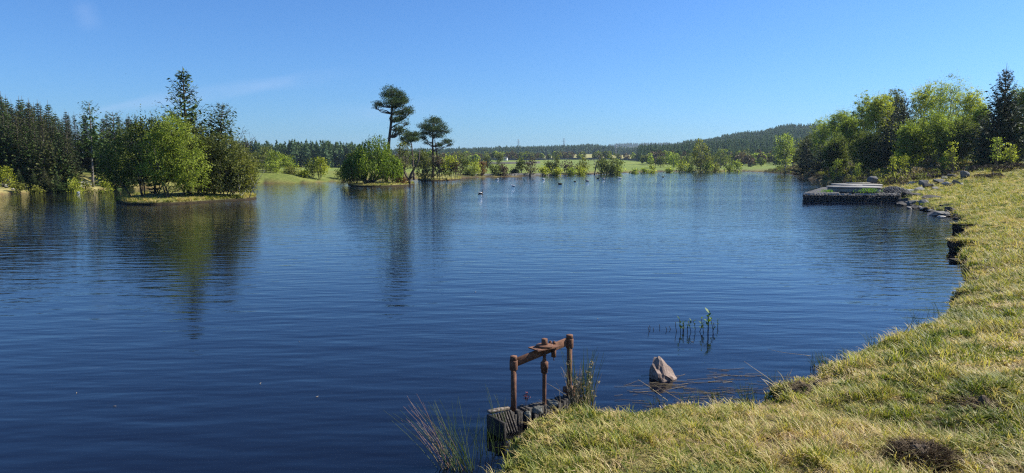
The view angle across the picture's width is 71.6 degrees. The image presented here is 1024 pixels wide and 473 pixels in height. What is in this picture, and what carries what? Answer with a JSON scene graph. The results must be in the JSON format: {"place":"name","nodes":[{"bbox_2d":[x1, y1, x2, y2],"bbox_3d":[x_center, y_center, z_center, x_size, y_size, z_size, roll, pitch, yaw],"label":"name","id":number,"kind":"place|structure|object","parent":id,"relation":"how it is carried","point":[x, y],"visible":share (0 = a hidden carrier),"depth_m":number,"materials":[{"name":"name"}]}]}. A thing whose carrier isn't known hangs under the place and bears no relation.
{"place":"outdoors","nodes":[
{"label":"outdoors","id":0,"kind":"place"},
{"bbox_2d":[116,192,256,204],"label":"island","id":1,"kind":"structure","parent":0,"point":[160,196],"depth_m":54.38,"materials":[{"name":"plant"}]},
{"bbox_2d":[86,104,189,196],"bbox_3d":[-29.784,-6.895,56.674,7.982,7.784,6.052,0,6,0],"label":"multi stem willow","id":2,"kind":"object","parent":1,"relation":"on","point":[123,169],"visible":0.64,"depth_m":56.02,"materials":[{"name":"green plant"}]},
{"bbox_2d":[132,106,214,196],"bbox_3d":[-25.724,-6.352,53.784,6.273,7.299,4.364,0,6,0],"label":"yellow green willow","id":3,"kind":"object","parent":1,"relation":"on","point":[178,138],"visible":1,"depth_m":53.51,"materials":[{"name":"plant"}]},
{"bbox_2d":[149,66,219,193],"bbox_3d":[-26.637,-8.426,58.065,6.500,10.777,7.197,4,7,31],"label":"tall spruce","id":4,"kind":"object","parent":1,"relation":"on","point":[192,115],"visible":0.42,"depth_m":57.42,"materials":[{"name":"green plant"}]},
{"bbox_2d":[182,171,220,195],"bbox_3d":[-24.651,-4.145,56.149,2.845,2.380,3.047,-4,7,-32],"label":"brown shrub","id":5,"kind":"object","parent":1,"relation":"on","point":[212,189],"visible":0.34,"depth_m":55.79,"materials":[{"name":"green plant"}]},
{"bbox_2d":[176,110,256,195],"bbox_3d":[-23.859,-6.551,56.535,6.884,7.116,4.198,0,6,0],"label":"olive willow","id":6,"kind":"object","parent":1,"relation":"on","point":[219,176],"visible":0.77,"depth_m":56.04,"materials":[{"name":"green plant"}]},
{"bbox_2d":[192,102,247,193],"bbox_3d":[-23.936,-6.982,57.700,4.559,8.001,4.826,4,7,31],"label":"leaning larch","id":7,"kind":"object","parent":1,"relation":"on","point":[220,123],"visible":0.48,"depth_m":57.42,"materials":[{"name":"plant"}]},
{"bbox_2d":[221,146,263,197],"bbox_3d":[-22.063,-5.281,57.805,3.672,4.322,3.679,0,6,0],"label":"willow","id":8,"kind":"object","parent":1,"relation":"on","point":[250,182],"visible":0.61,"depth_m":57.45,"materials":[{"name":"green plant"}]},
{"bbox_2d":[348,180,413,186],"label":"island","id":9,"kind":"structure","parent":0,"point":[380,182],"depth_m":92.24,"materials":[{"name":"plant"}]},
{"bbox_2d":[337,134,403,185],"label":"weeping willow","id":10,"kind":"object","parent":9,"relation":"on","point":[383,165],"visible":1,"depth_m":92.83,"materials":[{"name":"green plant"}]},
{"bbox_2d":[371,84,415,181],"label":"scots pine","id":11,"kind":"object","parent":9,"relation":"on","point":[399,98],"visible":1,"depth_m":95.06,"materials":[{"name":"green plant"}]},
{"bbox_2d":[391,140,422,177],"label":"leaning tree","id":12,"kind":"object","parent":9,"relation":"on","point":[405,162],"visible":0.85,"depth_m":96.18,"materials":[{"name":"green plant"}]},
{"bbox_2d":[398,130,421,179],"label":"pine","id":13,"kind":"object","parent":9,"relation":"on","point":[411,137],"visible":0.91,"depth_m":110.06,"materials":[{"name":"green plant"}]},
{"bbox_2d":[418,176,461,180],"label":"island","id":14,"kind":"structure","parent":0,"point":[447,179],"depth_m":121.41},
{"bbox_2d":[411,147,430,178],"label":"tree","id":15,"kind":"object","parent":14,"relation":"on","point":[423,155],"visible":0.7,"depth_m":119.82,"materials":[{"name":"green plant"}]},
{"bbox_2d":[416,153,438,178],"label":"bush","id":16,"kind":"object","parent":14,"relation":"on","point":[427,170],"visible":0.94,"depth_m":119.75,"materials":[{"name":"green plant"}]},
{"bbox_2d":[415,115,453,177],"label":"scots pine","id":17,"kind":"object","parent":14,"relation":"on","point":[432,129],"visible":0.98,"depth_m":122.51,"materials":[{"name":"green plant"}]},
{"bbox_2d":[431,154,446,178],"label":"bush","id":18,"kind":"object","parent":14,"relation":"on","point":[438,162],"visible":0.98,"depth_m":119.68,"materials":[{"name":"green plant"}]},
{"bbox_2d":[438,152,458,178],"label":"tree","id":19,"kind":"object","parent":14,"relation":"on","point":[449,160],"visible":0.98,"depth_m":119.99,"materials":[{"name":"green plant"}]},
{"bbox_2d":[447,160,463,177],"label":"bush","id":20,"kind":"object","parent":14,"relation":"on","point":[456,170],"visible":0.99,"depth_m":120.14,"materials":[{"name":"green plant"}]},
{"bbox_2d":[0,171,965,472],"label":"water","id":21,"kind":"structure","parent":0,"point":[304,327],"depth_m":15.00,"materials":[{"name":"liquid"}]},
{"bbox_2d":[403,395,464,469],"bbox_3d":[-0.858,1.951,6.969,0.775,0.823,0.396,3,7,26],"label":"dead rush tuft","id":22,"kind":"object","parent":21,"relation":"in","point":[434,438],"visible":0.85,"depth_m":7.00,"materials":[{"name":"plant"}]},
{"bbox_2d":[386,398,496,472],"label":"rush tuft","id":23,"kind":"object","parent":21,"relation":"in","point":[456,455],"visible":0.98,"depth_m":6.99,"materials":[{"name":"plant"}]},
{"bbox_2d":[649,356,676,381],"bbox_3d":[2.136,1.981,10.027,0.419,0.605,0.565,0,6,0],"label":"pointed rock","id":24,"kind":"object","parent":21,"relation":"in","point":[660,370],"visible":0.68,"depth_m":9.88,"materials":[{"name":"stone"}]},
{"bbox_2d":[0,159,1023,472],"bbox_3d":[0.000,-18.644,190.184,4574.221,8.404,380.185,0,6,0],"label":"ground","id":25,"kind":"structure","parent":0,"point":[264,177],"depth_m":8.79,"materials":[{"name":"plant"}]},
{"bbox_2d":[0,97,11,155],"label":"spruce","id":26,"kind":"object","parent":25,"relation":"on","point":[2,110],"visible":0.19,"depth_m":78.68,"materials":[{"name":"green plant"}]},
{"bbox_2d":[0,165,17,187],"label":"bush","id":27,"kind":"object","parent":25,"relation":"on","point":[4,172],"visible":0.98,"depth_m":71.21,"materials":[{"name":"green plant"}]},
{"bbox_2d":[0,114,24,176],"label":"spruce","id":28,"kind":"object","parent":25,"relation":"on","point":[5,144],"visible":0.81,"depth_m":74.51,"materials":[{"name":"green plant"}]},
{"bbox_2d":[1,109,26,178],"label":"spruce","id":29,"kind":"object","parent":25,"relation":"on","point":[16,130],"visible":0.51,"depth_m":75.28,"materials":[{"name":"green plant"}]},
{"bbox_2d":[5,97,29,158],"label":"spruce","id":30,"kind":"object","parent":25,"relation":"on","point":[19,111],"visible":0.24,"depth_m":80.85,"materials":[{"name":"green plant"}]},
{"bbox_2d":[10,180,27,193],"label":"bush","id":31,"kind":"object","parent":25,"relation":"on","point":[20,187],"visible":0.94,"depth_m":69.86,"materials":[{"name":"green plant"}]},
{"bbox_2d":[11,123,41,181],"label":"spruce","id":32,"kind":"object","parent":25,"relation":"on","point":[21,165],"visible":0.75,"depth_m":74.37,"materials":[{"name":"green plant"}]},
{"bbox_2d":[20,101,48,161],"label":"spruce","id":33,"kind":"object","parent":25,"relation":"on","point":[29,116],"visible":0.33,"depth_m":80.68,"materials":[{"name":"green plant"}]},
{"bbox_2d":[24,120,46,182],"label":"spruce","id":34,"kind":"object","parent":25,"relation":"on","point":[34,131],"visible":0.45,"depth_m":75.06,"materials":[{"name":"green plant"}]},
{"bbox_2d":[36,168,51,192],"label":"young spruce","id":35,"kind":"object","parent":25,"relation":"on","point":[44,186],"visible":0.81,"depth_m":72.17,"materials":[{"name":"green plant"}]},
{"bbox_2d":[23,121,65,187],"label":"spruce","id":36,"kind":"object","parent":25,"relation":"on","point":[38,171],"visible":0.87,"depth_m":73.63,"materials":[{"name":"green plant"}]},
{"bbox_2d":[44,112,59,157],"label":"spruce","id":37,"kind":"object","parent":25,"relation":"on","point":[51,131],"visible":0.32,"depth_m":80.67,"materials":[{"name":"green plant"}]},
{"bbox_2d":[46,173,65,192],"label":"young spruce","id":38,"kind":"object","parent":25,"relation":"on","point":[57,189],"visible":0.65,"depth_m":72.23,"materials":[{"name":"green plant"}]},
{"bbox_2d":[41,133,80,190],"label":"spruce","id":39,"kind":"object","parent":25,"relation":"on","point":[58,155],"visible":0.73,"depth_m":74.52,"materials":[{"name":"green plant"}]},
{"bbox_2d":[56,135,83,191],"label":"spruce","id":40,"kind":"object","parent":25,"relation":"on","point":[68,160],"visible":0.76,"depth_m":74.92,"materials":[{"name":"green plant"}]},
{"bbox_2d":[62,121,83,176],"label":"spruce","id":41,"kind":"object","parent":25,"relation":"on","point":[67,144],"visible":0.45,"depth_m":81.51,"materials":[{"name":"green plant"}]},
{"bbox_2d":[61,112,86,172],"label":"spruce","id":42,"kind":"object","parent":25,"relation":"on","point":[65,118],"visible":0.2,"depth_m":89.76,"materials":[{"name":"green plant"}]},
{"bbox_2d":[65,174,85,192],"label":"bush","id":43,"kind":"object","parent":25,"relation":"on","point":[73,186],"visible":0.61,"depth_m":72.20,"materials":[{"name":"green plant"}]},
{"bbox_2d":[71,115,89,169],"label":"spruce","id":44,"kind":"object","parent":25,"relation":"on","point":[77,138],"visible":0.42,"depth_m":95.57,"materials":[{"name":"green plant"}]},
{"bbox_2d":[70,100,109,186],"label":"tall pine","id":45,"kind":"object","parent":25,"relation":"on","point":[92,133],"visible":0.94,"depth_m":79.14,"materials":[{"name":"plant"}]},
{"bbox_2d":[83,119,104,170],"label":"spruce","id":46,"kind":"object","parent":25,"relation":"on","point":[87,163],"visible":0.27,"depth_m":95.66,"materials":[{"name":"green plant"}]},
{"bbox_2d":[96,177,116,191],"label":"bush","id":47,"kind":"object","parent":25,"relation":"on","point":[110,188],"visible":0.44,"depth_m":73.72,"materials":[{"name":"green plant"}]},
{"bbox_2d":[90,111,138,188],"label":"spruce","id":48,"kind":"object","parent":25,"relation":"on","point":[112,131],"visible":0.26,"depth_m":82.93,"materials":[{"name":"green plant"}]},
{"bbox_2d":[250,144,272,168],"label":"tree","id":49,"kind":"object","parent":25,"relation":"on","point":[262,153],"visible":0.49,"depth_m":148.91,"materials":[{"name":"green plant"}]},
{"bbox_2d":[262,149,286,169],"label":"tree","id":50,"kind":"object","parent":25,"relation":"on","point":[272,156],"visible":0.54,"depth_m":116.90,"materials":[{"name":"green plant"}]},
{"bbox_2d":[265,160,284,172],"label":"tree","id":51,"kind":"object","parent":25,"relation":"on","point":[274,166],"visible":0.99,"depth_m":110.34,"materials":[{"name":"green plant"}]},
{"bbox_2d":[275,153,298,169],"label":"tree","id":52,"kind":"object","parent":25,"relation":"on","point":[283,157],"visible":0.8,"depth_m":115.97,"materials":[{"name":"green plant"}]},
{"bbox_2d":[302,158,320,177],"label":"tree","id":53,"kind":"object","parent":25,"relation":"on","point":[311,169],"visible":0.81,"depth_m":113.29,"materials":[{"name":"green plant"}]},
{"bbox_2d":[311,155,330,178],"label":"tree","id":54,"kind":"object","parent":25,"relation":"on","point":[322,169],"visible":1,"depth_m":112.30,"materials":[{"name":"green plant"}]},
{"bbox_2d":[455,151,471,174],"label":"tree","id":55,"kind":"object","parent":25,"relation":"on","point":[464,163],"visible":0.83,"depth_m":149.16,"materials":[{"name":"green plant"}]},
{"bbox_2d":[461,411,511,456],"bbox_3d":[-0.302,2.061,7.348,0.570,0.485,0.376,-5,8,-41],"label":"rush tuft","id":56,"kind":"object","parent":25,"relation":"on","point":[477,447],"visible":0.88,"depth_m":7.34,"materials":[{"name":"plant"}]},
{"bbox_2d":[464,173,552,175],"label":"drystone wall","id":57,"kind":"structure","parent":25,"relation":"on","point":[528,174],"depth_m":161.99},
{"bbox_2d":[523,156,537,175],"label":"tree","id":58,"kind":"object","parent":25,"relation":"on","point":[529,164],"visible":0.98,"depth_m":163.01,"materials":[{"name":"green plant"}]},
{"bbox_2d":[487,394,574,439],"bbox_3d":[0.273,2.161,8.320,0.482,0.455,1.413,5,8,41],"label":"headwall","id":59,"kind":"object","parent":25,"relation":"on","point":[513,420],"visible":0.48,"depth_m":8.08,"materials":[{"name":"grey wood"}]},
{"bbox_2d":[510,334,574,412],"bbox_3d":[0.377,1.731,8.411,0.954,1.060,0.202,-5,7,-37],"label":"sluice gear","id":60,"kind":"object","parent":59,"relation":"on","point":[544,347],"visible":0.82,"depth_m":8.36,"materials":[{"name":"wood"}]},
{"bbox_2d":[559,362,601,408],"bbox_3d":[0.763,1.733,8.175,0.516,0.528,0.393,0,6,0],"label":"dead rush tuft","id":61,"kind":"object","parent":25,"relation":"on","point":[577,397],"visible":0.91,"depth_m":8.14,"materials":[{"name":"plant"}]},
{"bbox_2d":[560,347,604,409],"bbox_3d":[0.803,1.619,8.201,0.516,0.748,0.403,0,6,0],"label":"rush tuft","id":62,"kind":"object","parent":25,"relation":"on","point":[582,380],"visible":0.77,"depth_m":8.18,"materials":[{"name":"plant"}]},
{"bbox_2d":[369,149,802,167],"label":"woodland belt","id":63,"kind":"object","parent":25,"relation":"on","point":[761,158],"depth_m":421.33,"materials":[{"name":"plant"}]},
{"bbox_2d":[593,157,612,174],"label":"tree","id":64,"kind":"object","parent":25,"relation":"on","point":[601,164],"visible":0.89,"depth_m":182.96,"materials":[{"name":"green plant"}]},
{"bbox_2d":[599,151,624,174],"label":"tree","id":65,"kind":"object","parent":25,"relation":"on","point":[611,166],"visible":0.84,"depth_m":183.80,"materials":[{"name":"green plant"}]},
{"bbox_2d":[676,158,689,171],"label":"bush","id":66,"kind":"object","parent":25,"relation":"on","point":[681,166],"visible":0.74,"depth_m":230.43,"materials":[{"name":"green plant"}]},
{"bbox_2d":[689,138,715,171],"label":"tree","id":67,"kind":"object","parent":25,"relation":"on","point":[699,159],"visible":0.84,"depth_m":234.39,"materials":[{"name":"green plant"}]},
{"bbox_2d":[711,148,733,167],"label":"tree","id":68,"kind":"object","parent":25,"relation":"on","point":[722,159],"visible":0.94,"depth_m":298.06,"materials":[{"name":"green plant"}]},
{"bbox_2d":[769,132,797,169],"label":"birch","id":69,"kind":"object","parent":25,"relation":"on","point":[783,155],"visible":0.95,"depth_m":203.16,"materials":[{"name":"green plant"}]},
{"bbox_2d":[789,138,820,174],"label":"spruce","id":70,"kind":"object","parent":25,"relation":"on","point":[804,156],"visible":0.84,"depth_m":148.74,"materials":[{"name":"green plant"}]},
{"bbox_2d":[783,377,828,395],"bbox_3d":[3.627,1.815,8.548,0.763,0.187,0.719,0,6,0],"label":"dead tussock","id":71,"kind":"object","parent":25,"relation":"on","point":[798,384],"visible":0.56,"depth_m":8.56,"materials":[{"name":"plant"}]},
{"bbox_2d":[798,131,820,166],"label":"tree","id":72,"kind":"object","parent":25,"relation":"on","point":[809,136],"visible":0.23,"depth_m":172.94,"materials":[{"name":"green plant"}]},
{"bbox_2d":[805,145,828,172],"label":"spruce","id":73,"kind":"object","parent":25,"relation":"on","point":[818,167],"visible":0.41,"depth_m":139.27,"materials":[{"name":"green plant"}]},
{"bbox_2d":[809,114,833,158],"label":"birch","id":74,"kind":"object","parent":25,"relation":"on","point":[819,140],"visible":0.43,"depth_m":157.75,"materials":[{"name":"green plant"}]},
{"bbox_2d":[820,132,849,174],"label":"tree","id":75,"kind":"object","parent":25,"relation":"on","point":[835,148],"visible":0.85,"depth_m":110.65,"materials":[{"name":"green plant"}]},
{"bbox_2d":[828,158,842,182],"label":"sapling","id":76,"kind":"object","parent":25,"relation":"on","point":[834,167],"visible":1,"depth_m":99.53,"materials":[{"name":"plant"}]},
{"bbox_2d":[823,105,852,145],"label":"birch","id":77,"kind":"object","parent":25,"relation":"on","point":[836,119],"visible":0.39,"depth_m":143.06,"materials":[{"name":"green plant"}]},
{"bbox_2d":[834,111,866,170],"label":"birch","id":78,"kind":"object","parent":25,"relation":"on","point":[848,131],"visible":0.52,"depth_m":117.98,"materials":[{"name":"green plant"}]},
{"bbox_2d":[802,187,900,202],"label":"gabion platform","id":79,"kind":"structure","parent":25,"relation":"on","point":[816,196],"depth_m":54.15,"materials":[{"name":"stone"}]},
{"bbox_2d":[826,185,881,192],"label":"round slab","id":80,"kind":"structure","parent":79,"relation":"on","point":[840,188],"depth_m":56.01,"materials":[{"name":"concrete"}]},
{"bbox_2d":[831,183,882,185],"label":"round slab","id":81,"kind":"structure","parent":79,"relation":"on","point":[835,184],"depth_m":61.45,"materials":[{"name":"concrete"}]},
{"bbox_2d":[881,186,909,193],"bbox_3d":[31.136,-3.830,57.918,2.261,0.663,3.705,0,6,0],"label":"gravel basket","id":82,"kind":"object","parent":79,"relation":"on","point":[894,189],"visible":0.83,"depth_m":57.20,"materials":[{"name":"stone"}]},
{"bbox_2d":[844,88,879,159],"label":"birch","id":83,"kind":"object","parent":25,"relation":"on","point":[860,110],"visible":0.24,"depth_m":125.96,"materials":[{"name":"green plant"}]},
{"bbox_2d":[846,124,884,171],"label":"tree","id":84,"kind":"object","parent":25,"relation":"on","point":[864,151],"visible":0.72,"depth_m":102.63,"materials":[{"name":"green plant"}]},
{"bbox_2d":[765,153,967,186],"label":"undergrowth","id":85,"kind":"object","parent":25,"relation":"on","point":[929,163],"visible":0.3,"depth_m":89.47,"materials":[{"name":"plant"}]},
{"bbox_2d":[856,88,896,141],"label":"birch","id":86,"kind":"object","parent":25,"relation":"on","point":[881,110],"visible":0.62,"depth_m":115.71,"materials":[{"name":"green plant"}]},
{"bbox_2d":[861,111,903,171],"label":"spruce","id":87,"kind":"object","parent":25,"relation":"on","point":[886,154],"visible":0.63,"depth_m":98.87,"materials":[{"name":"green plant"}]},
{"bbox_2d":[884,88,907,141],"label":"tree","id":88,"kind":"object","parent":25,"relation":"on","point":[895,93],"visible":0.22,"depth_m":118.04,"materials":[{"name":"green plant"}]},
{"bbox_2d":[881,97,920,160],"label":"tree","id":89,"kind":"object","parent":25,"relation":"on","point":[902,112],"visible":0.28,"depth_m":102.58,"materials":[{"name":"green plant"}]},
{"bbox_2d":[897,154,909,174],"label":"sapling","id":90,"kind":"object","parent":25,"relation":"on","point":[906,158],"visible":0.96,"depth_m":79.58,"materials":[{"name":"green plant"}]},
{"bbox_2d":[892,118,933,166],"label":"birch","id":91,"kind":"object","parent":25,"relation":"on","point":[910,135],"visible":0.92,"depth_m":90.47,"materials":[{"name":"green plant"}]},
{"bbox_2d":[878,433,968,472],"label":"dead tussock","id":92,"kind":"object","parent":25,"relation":"on","point":[902,446],"visible":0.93,"depth_m":5.72,"materials":[{"name":"plant"}]},
{"bbox_2d":[906,79,940,129],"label":"birch","id":93,"kind":"object","parent":25,"relation":"on","point":[923,96],"visible":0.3,"depth_m":110.38,"materials":[{"name":"green plant"}]},
{"bbox_2d":[917,104,966,161],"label":"birch","id":94,"kind":"object","parent":25,"relation":"on","point":[940,135],"visible":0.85,"depth_m":88.13,"materials":[{"name":"green plant"}]},
{"bbox_2d":[921,70,968,155],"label":"birch","id":95,"kind":"object","parent":25,"relation":"on","point":[948,99],"visible":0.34,"depth_m":102.33,"materials":[{"name":"green plant"}]},
{"bbox_2d":[940,142,958,173],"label":"sapling","id":96,"kind":"object","parent":25,"relation":"on","point":[950,161],"visible":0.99,"depth_m":71.46,"materials":[{"name":"green plant"}]},
{"bbox_2d":[947,239,976,252],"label":"turf block","id":97,"kind":"structure","parent":25,"relation":"on","point":[952,245],"depth_m":23.79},
{"bbox_2d":[946,114,981,163],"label":"tree","id":98,"kind":"object","parent":25,"relation":"on","point":[964,141],"visible":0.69,"depth_m":86.62,"materials":[{"name":"green plant"}]},
{"bbox_2d":[952,223,979,233],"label":"turf block","id":99,"kind":"structure","parent":25,"relation":"on","point":[957,229],"depth_m":30.36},
{"bbox_2d":[947,83,987,160],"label":"birch","id":100,"kind":"object","parent":25,"relation":"on","point":[968,101],"visible":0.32,"depth_m":96.20,"materials":[{"name":"green plant"}]},
{"bbox_2d":[964,115,990,164],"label":"spruce","id":101,"kind":"object","parent":25,"relation":"on","point":[977,133],"visible":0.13,"depth_m":83.87,"materials":[{"name":"green plant"}]},
{"bbox_2d":[969,102,990,151],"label":"birch","id":102,"kind":"object","parent":25,"relation":"on","point":[976,114],"visible":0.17,"depth_m":92.40,"materials":[{"name":"green plant"}]},
{"bbox_2d":[952,392,1012,411],"bbox_3d":[4.702,1.673,7.016,0.601,0.183,0.549,0,6,0],"label":"dead tussock","id":103,"kind":"object","parent":25,"relation":"on","point":[978,401],"visible":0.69,"depth_m":7.04,"materials":[{"name":"plant"}]},
{"bbox_2d":[966,68,1023,165],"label":"spruce","id":104,"kind":"object","parent":25,"relation":"on","point":[1003,124],"visible":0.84,"depth_m":74.59,"materials":[{"name":"green plant"}]},
{"bbox_2d":[986,137,1004,165],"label":"sapling","id":105,"kind":"object","parent":25,"relation":"on","point":[996,156],"visible":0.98,"depth_m":67.44,"materials":[{"name":"plant"}]},
{"bbox_2d":[997,143,1018,165],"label":"sapling","id":106,"kind":"object","parent":25,"relation":"on","point":[1012,155],"visible":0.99,"depth_m":65.47,"materials":[{"name":"green plant"}]},
{"bbox_2d":[1007,82,1023,157],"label":"birch","id":107,"kind":"object","parent":25,"relation":"on","point":[1019,98],"visible":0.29,"depth_m":82.53,"materials":[{"name":"green plant"}]},
{"bbox_2d":[0,0,1023,152],"label":"sky","id":108,"kind":"structure","parent":0,"point":[501,73],"materials":[{"name":"blue"}]},
{"bbox_2d":[409,137,970,166],"bbox_3d":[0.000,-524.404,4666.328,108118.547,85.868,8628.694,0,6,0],"label":"hills","id":109,"kind":"structure","parent":0,"point":[627,162],"depth_m":500.33,"materials":[{"name":"plant"}]},
{"bbox_2d":[234,123,835,167],"label":"ridge forest","id":110,"kind":"object","parent":109,"relation":"on","point":[764,140],"depth_m":610.20,"materials":[{"name":"plant"}]},
{"bbox_2d":[491,158,637,160],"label":"drystone wall","id":111,"kind":"structure","parent":109,"relation":"on","point":[570,159],"depth_m":599.82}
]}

